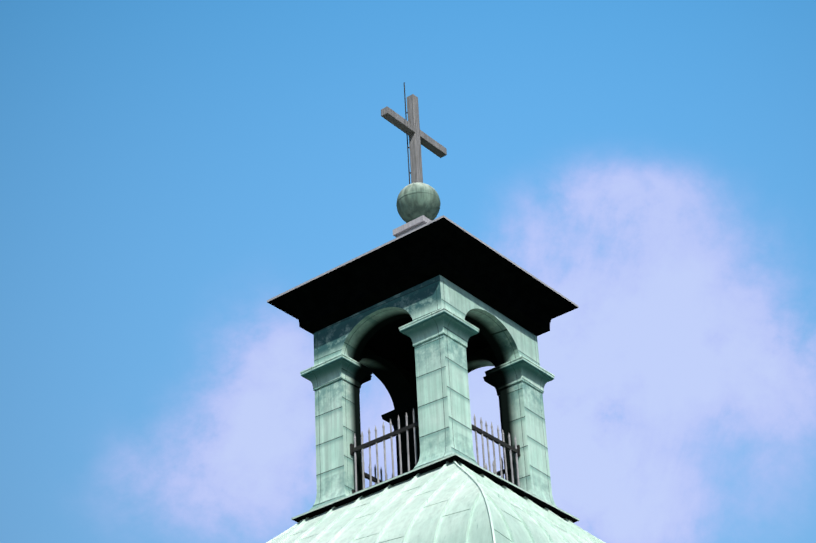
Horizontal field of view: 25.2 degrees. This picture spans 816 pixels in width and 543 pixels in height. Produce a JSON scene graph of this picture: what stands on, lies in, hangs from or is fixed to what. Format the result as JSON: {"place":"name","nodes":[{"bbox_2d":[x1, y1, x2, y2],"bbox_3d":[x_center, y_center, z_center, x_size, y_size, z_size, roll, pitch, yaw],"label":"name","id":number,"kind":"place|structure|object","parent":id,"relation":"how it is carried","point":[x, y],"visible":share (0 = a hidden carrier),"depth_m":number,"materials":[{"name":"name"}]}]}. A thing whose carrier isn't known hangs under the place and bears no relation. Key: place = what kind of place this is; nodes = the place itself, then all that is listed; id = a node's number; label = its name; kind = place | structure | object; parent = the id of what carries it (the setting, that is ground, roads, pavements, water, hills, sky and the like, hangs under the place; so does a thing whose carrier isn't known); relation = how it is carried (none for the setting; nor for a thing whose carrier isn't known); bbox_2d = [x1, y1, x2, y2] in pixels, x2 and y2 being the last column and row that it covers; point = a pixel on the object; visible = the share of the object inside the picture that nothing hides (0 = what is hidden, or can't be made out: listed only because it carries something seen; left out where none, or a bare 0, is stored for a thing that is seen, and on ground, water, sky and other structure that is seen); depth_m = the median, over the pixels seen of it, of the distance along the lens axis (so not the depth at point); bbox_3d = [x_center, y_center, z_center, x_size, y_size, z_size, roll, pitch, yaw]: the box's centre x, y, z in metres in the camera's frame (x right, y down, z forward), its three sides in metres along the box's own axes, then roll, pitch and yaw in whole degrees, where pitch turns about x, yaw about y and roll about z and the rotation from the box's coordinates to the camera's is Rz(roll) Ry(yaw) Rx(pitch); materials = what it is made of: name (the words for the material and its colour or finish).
{"place":"outdoors","nodes":[
{"label":"outdoors","id":0,"kind":"place"},
{"bbox_2d":[0,0,815,542],"label":"sky","id":1,"kind":"structure","parent":0,"point":[170,170],"materials":[{"name":"blue"}]},
{"bbox_2d":[267,215,578,335],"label":"roof eaves","id":2,"kind":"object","parent":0,"point":[461,257],"depth_m":26.80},
{"bbox_2d":[393,215,430,237],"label":"plinth","id":3,"kind":"structure","parent":2,"relation":"on","point":[411,224],"depth_m":28.28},
{"bbox_2d":[396,182,440,222],"bbox_3d":[0.165,-1.060,28.803,0.697,0.691,0.695,-25,-38,31],"label":"ball","id":4,"kind":"object","parent":3,"relation":"on","point":[416,200],"visible":0.79,"depth_m":28.55,"materials":[{"name":"green metal"}]},
{"bbox_2d":[404,82,410,183],"bbox_3d":[0.000,-2.169,29.491,0.045,2.220,0.022,-3,-32,-1],"label":"lightning rod","id":5,"kind":"object","parent":4,"relation":"attached to","point":[407,135],"visible":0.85,"depth_m":29.43,"materials":[{"name":"black metal"}]},
{"bbox_2d":[381,94,446,183],"bbox_3d":[0.112,-2.063,29.435,0.136,1.870,1.540,-25,-38,31],"label":"cross","id":6,"kind":"object","parent":4,"relation":"attached to","point":[410,128],"visible":0.9,"depth_m":29.39,"materials":[{"name":"metal"}]},
{"bbox_2d":[365,317,489,374],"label":"ceiling","id":7,"kind":"structure","parent":0,"point":[391,342],"depth_m":27.59,"materials":[{"name":"black"}]},
{"bbox_2d":[340,288,519,409],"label":"arches","id":8,"kind":"structure","parent":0,"point":[498,331],"depth_m":27.09,"materials":[{"name":"green metal"}]},
{"bbox_2d":[270,462,592,542],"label":"dome roof","id":9,"kind":"structure","parent":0,"point":[452,528],"depth_m":22.54,"materials":[{"name":"green metal"}]},
{"bbox_2d":[291,453,579,522],"bbox_3d":[0.408,3.512,25.919,2.920,0.035,2.920,-25,-38,31],"label":"ledge","id":10,"kind":"object","parent":9,"relation":"on","point":[500,481],"visible":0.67,"depth_m":25.02,"materials":[{"name":"black metal"}]},
{"bbox_2d":[300,275,556,509],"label":"pillars","id":11,"kind":"structure","parent":10,"relation":"on","point":[439,330],"depth_m":26.20,"materials":[{"name":"green metal"}]},
{"bbox_2d":[350,421,519,493],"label":"railing rails","id":12,"kind":"object","parent":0,"point":[353,449],"visible":0.12,"depth_m":25.88,"materials":[{"name":"black metal"}]},
{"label":"belfry floor","id":13,"kind":"structure","parent":0,"visible":0},
{"bbox_2d":[354,408,519,491],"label":"railing bars","id":14,"kind":"object","parent":13,"relation":"on","point":[408,459],"visible":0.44,"depth_m":25.74,"materials":[{"name":"grey metal"}]},
{"label":"ground","id":15,"kind":"structure","parent":0,"visible":0},
{"bbox_3d":[0.789,10.692,21.391,7.140,8.180,7.140,-25,-38,31],"label":"church","id":16,"kind":"object","parent":15,"relation":"on","visible":0},
{"bbox_2d":[266,460,604,542],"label":"roof seams","id":17,"kind":"object","parent":16,"relation":"on","point":[509,494],"visible":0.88,"depth_m":23.35,"materials":[{"name":"green metal"}]}
]}

